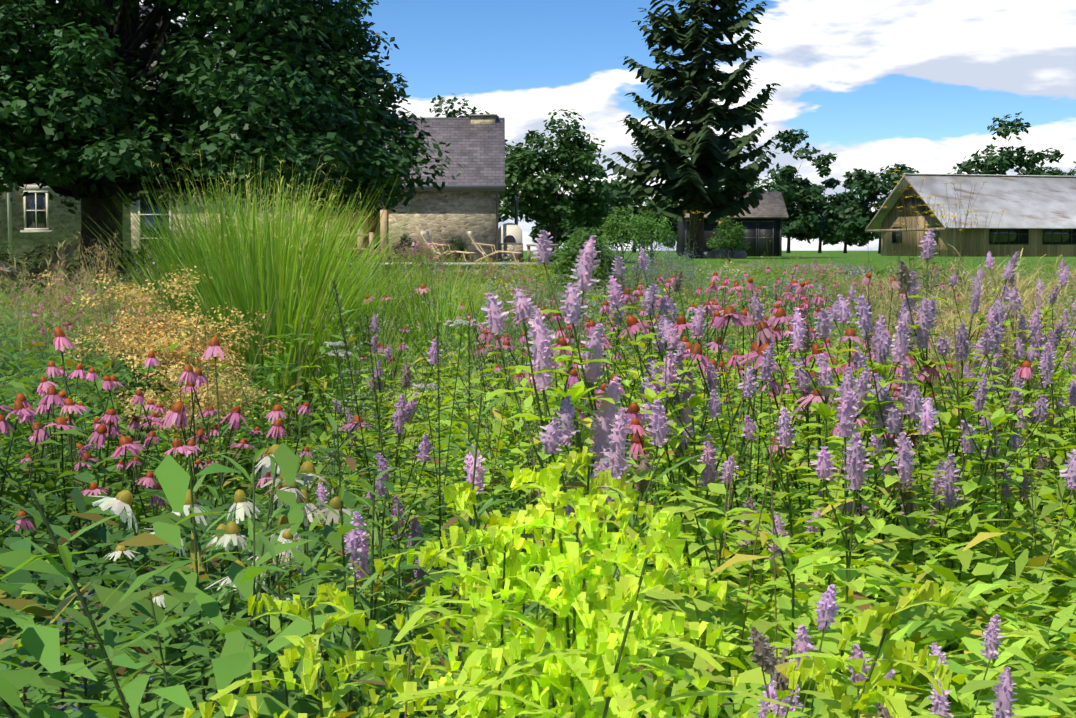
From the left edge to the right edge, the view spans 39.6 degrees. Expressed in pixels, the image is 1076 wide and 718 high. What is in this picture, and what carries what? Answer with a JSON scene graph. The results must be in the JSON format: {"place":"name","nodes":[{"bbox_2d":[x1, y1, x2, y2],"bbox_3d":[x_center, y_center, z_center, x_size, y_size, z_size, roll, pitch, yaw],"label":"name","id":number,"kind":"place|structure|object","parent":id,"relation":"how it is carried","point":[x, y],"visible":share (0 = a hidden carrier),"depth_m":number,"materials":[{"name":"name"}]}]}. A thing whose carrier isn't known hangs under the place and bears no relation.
{"place":"outdoors","nodes":[
{"label":"outdoors","id":0,"kind":"place"},
{"bbox_2d":[310,200,378,259],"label":"house porch boards","id":1,"kind":"object","parent":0,"point":[374,223],"visible":0.07,"depth_m":50.12,"materials":[{"name":"brown wood"}]},
{"bbox_2d":[368,191,497,261],"bbox_3d":[-3.527,-4.476,49.682,4.406,2.508,0.467,0,4,6],"label":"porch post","id":2,"kind":"object","parent":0,"point":[376,235],"visible":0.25,"depth_m":49.63,"materials":[{"name":"wood"}]},
{"bbox_2d":[0,251,1075,717],"bbox_3d":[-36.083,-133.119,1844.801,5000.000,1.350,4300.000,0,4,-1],"label":"terrain","id":3,"kind":"structure","parent":0,"point":[822,257],"depth_m":54.81,"materials":[{"name":"green plant"}]},
{"bbox_2d":[0,0,463,289],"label":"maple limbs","id":4,"kind":"object","parent":3,"relation":"on","point":[89,121],"visible":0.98,"depth_m":28.98,"materials":[{"name":"green plant"}]},
{"bbox_2d":[0,236,80,271],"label":"hammock net","id":5,"kind":"object","parent":4,"relation":"hanging from","point":[72,246],"visible":0.59,"depth_m":34.22,"materials":[{"name":"fabric"}]},
{"bbox_2d":[0,24,553,276],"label":"house stone walls","id":6,"kind":"structure","parent":3,"relation":"on","point":[447,215],"depth_m":49.64,"materials":[{"name":"beige stone"}]},
{"bbox_2d":[25,135,244,258],"bbox_3d":[-15.012,-5.782,49.382,10.610,5.010,0.030,0,4,-1],"label":"window","id":7,"kind":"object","parent":6,"relation":"in","point":[31,215],"visible":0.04,"depth_m":49.45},
{"bbox_2d":[0,5,504,194],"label":"house roof","id":8,"kind":"structure","parent":6,"relation":"on","point":[477,151],"depth_m":50.81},
{"bbox_2d":[7,114,559,265],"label":"house trim","id":9,"kind":"structure","parent":6,"relation":"attached to","point":[35,189],"depth_m":49.34,"materials":[{"name":"beige wood"}]},
{"bbox_2d":[407,242,419,261],"bbox_3d":[-4.007,-3.443,48.158,0.400,0.660,0.400,0,4,-1],"label":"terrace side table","id":10,"kind":"object","parent":6,"relation":"on","point":[413,246],"visible":0.35,"depth_m":47.97,"materials":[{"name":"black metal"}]},
{"bbox_2d":[419,231,474,262],"bbox_3d":[-2.918,-3.599,47.975,1.736,1.002,0.624,1,4,17],"label":"lounge chair","id":11,"kind":"object","parent":6,"relation":"on","point":[425,235],"visible":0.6,"depth_m":48.02,"materials":[{"name":"wood"}]},
{"bbox_2d":[466,231,521,262],"bbox_3d":[-1.402,-3.583,47.756,1.736,1.002,0.624,1,4,7],"label":"lounge chair","id":12,"kind":"object","parent":6,"relation":"on","point":[470,233],"visible":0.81,"depth_m":47.54,"materials":[{"name":"wood"}]},
{"bbox_2d":[498,196,522,261],"bbox_3d":[-0.951,-4.375,50.369,0.900,2.200,0.875,0,4,-1],"label":"outdoor pizza oven","id":13,"kind":"object","parent":6,"relation":"on","point":[509,236],"visible":0.92,"depth_m":49.99,"materials":[{"name":"ceramic"}]},
{"bbox_2d":[526,244,557,261],"bbox_3d":[0.139,-3.524,49.688,1.050,0.600,0.500,0,4,-1],"label":"outdoor table","id":14,"kind":"object","parent":6,"relation":"on","point":[528,251],"visible":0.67,"depth_m":49.47,"materials":[{"name":"white wood"}]},
{"bbox_2d":[295,194,386,262],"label":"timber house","id":15,"kind":"structure","parent":3,"relation":"on","point":[383,221],"depth_m":49.59,"materials":[{"name":"beige wood"}]},
{"bbox_2d":[429,93,517,223],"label":"tree limbs","id":16,"kind":"object","parent":3,"relation":"on","point":[454,113],"visible":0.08,"depth_m":62.30,"materials":[{"name":"green plant"}]},
{"bbox_2d":[0,264,1035,709],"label":"coneflowers","id":17,"kind":"object","parent":3,"relation":"on","point":[122,502],"visible":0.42,"depth_m":5.69,"materials":[{"name":"pink plant"}]},
{"bbox_2d":[0,206,1075,717],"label":"meadow foliage mounds","id":18,"kind":"object","parent":3,"relation":"on","point":[1042,654],"visible":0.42,"depth_m":4.34,"materials":[{"name":"green plant"}]},
{"bbox_2d":[0,169,1075,717],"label":"flowering plants","id":19,"kind":"object","parent":3,"relation":"on","point":[604,629],"visible":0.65,"depth_m":1.99,"materials":[{"name":"green plant"}]},
{"bbox_2d":[0,149,1075,554],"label":"meadow grasses","id":20,"kind":"object","parent":3,"relation":"on","point":[296,265],"visible":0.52,"depth_m":11.92,"materials":[{"name":"green plant"}]},
{"bbox_2d":[529,192,572,251],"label":"tree trunk limbs","id":21,"kind":"object","parent":3,"relation":"on","point":[560,232],"visible":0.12,"depth_m":172.15,"materials":[{"name":"green plant"}]},
{"bbox_2d":[498,109,617,261],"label":"tree limbs","id":22,"kind":"object","parent":3,"relation":"on","point":[590,200],"visible":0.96,"depth_m":57.76,"materials":[{"name":"green plant"}]},
{"bbox_2d":[560,164,634,243],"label":"tree trunk limbs","id":23,"kind":"object","parent":3,"relation":"on","point":[618,191],"visible":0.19,"depth_m":147.91,"materials":[{"name":"green plant"}]},
{"bbox_2d":[612,181,658,252],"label":"tree trunk limbs","id":24,"kind":"object","parent":3,"relation":"on","point":[635,199],"visible":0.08,"depth_m":168.44,"materials":[{"name":"green plant"}]},
{"bbox_2d":[645,181,676,250],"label":"tree trunk limbs","id":25,"kind":"object","parent":3,"relation":"on","point":[673,226],"visible":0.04,"depth_m":216.97,"materials":[{"name":"green plant"}]},
{"bbox_2d":[665,238,675,256],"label":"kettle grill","id":26,"kind":"object","parent":3,"relation":"on","point":[670,248],"visible":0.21,"depth_m":75.73,"materials":[{"name":"black metal"}]},
{"bbox_2d":[300,229,1075,717],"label":"purple flower spikes","id":27,"kind":"object","parent":3,"relation":"on","point":[894,465],"visible":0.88,"depth_m":4.66,"materials":[{"name":"purple plant"}]},
{"bbox_2d":[602,0,780,258],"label":"conifer tree","id":28,"kind":"object","parent":3,"relation":"on","point":[702,145],"visible":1,"depth_m":68.71,"materials":[{"name":"green plant"}]},
{"bbox_2d":[677,218,780,256],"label":"shed walls","id":29,"kind":"structure","parent":3,"relation":"on","point":[708,229],"depth_m":87.92,"materials":[{"name":"wood"}]},
{"bbox_2d":[673,192,788,219],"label":"shed roof","id":30,"kind":"structure","parent":29,"relation":"on","point":[772,205],"depth_m":88.25,"materials":[{"name":"grey metal"}]},
{"bbox_2d":[685,218,781,255],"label":"shed door","id":31,"kind":"structure","parent":29,"relation":"attached to","point":[766,228],"depth_m":87.89,"materials":[{"name":"wood"}]},
{"bbox_2d":[718,168,766,191],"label":"tree trunk limbs","id":32,"kind":"object","parent":3,"relation":"on","point":[749,188],"depth_m":198.59,"materials":[{"name":"green plant"}]},
{"bbox_2d":[704,248,876,274],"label":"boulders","id":33,"kind":"object","parent":3,"relation":"on","point":[736,254],"visible":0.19,"depth_m":50.20,"materials":[{"name":"grey stone"}]},
{"bbox_2d":[757,129,834,252],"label":"tree trunk limbs","id":34,"kind":"object","parent":3,"relation":"on","point":[806,198],"visible":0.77,"depth_m":187.90,"materials":[{"name":"green plant"}]},
{"bbox_2d":[796,152,846,252],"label":"tree trunk limbs","id":35,"kind":"object","parent":3,"relation":"on","point":[831,208],"visible":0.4,"depth_m":203.11,"materials":[{"name":"green plant"}]},
{"bbox_2d":[819,181,873,252],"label":"tree trunk limbs","id":36,"kind":"object","parent":3,"relation":"on","point":[847,198],"visible":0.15,"depth_m":213.71,"materials":[{"name":"green plant"}]},
{"bbox_2d":[832,163,919,253],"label":"tree trunk limbs","id":37,"kind":"object","parent":3,"relation":"on","point":[871,187],"visible":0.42,"depth_m":184.38,"materials":[{"name":"green plant"}]},
{"bbox_2d":[865,176,1075,256],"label":"barn walls","id":38,"kind":"structure","parent":3,"relation":"on","point":[1035,246],"depth_m":89.37,"materials":[{"name":"brown wood"}]},
{"bbox_2d":[899,196,929,216],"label":"barn loft opening","id":39,"kind":"object","parent":38,"relation":"in","point":[906,203],"visible":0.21,"depth_m":91.84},
{"bbox_2d":[865,173,1075,229],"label":"barn roof","id":40,"kind":"structure","parent":38,"relation":"on","point":[1037,201],"depth_m":90.58,"materials":[{"name":"grey metal"}]},
{"bbox_2d":[892,227,1075,243],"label":"barn windows","id":41,"kind":"structure","parent":38,"relation":"in","point":[1023,238],"depth_m":89.24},
{"bbox_2d":[947,111,1046,174],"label":"tree trunk limbs","id":42,"kind":"object","parent":3,"relation":"on","point":[990,162],"visible":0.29,"depth_m":178.25,"materials":[{"name":"green plant"}]},
{"bbox_2d":[1038,148,1074,175],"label":"tree trunk limbs","id":43,"kind":"object","parent":3,"relation":"on","point":[1053,158],"visible":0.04,"depth_m":199.63,"materials":[{"name":"green plant"}]},
{"bbox_2d":[56,0,1075,250],"label":"sky","id":44,"kind":"structure","parent":0,"point":[920,85],"materials":[{"name":"blue"}]}
]}

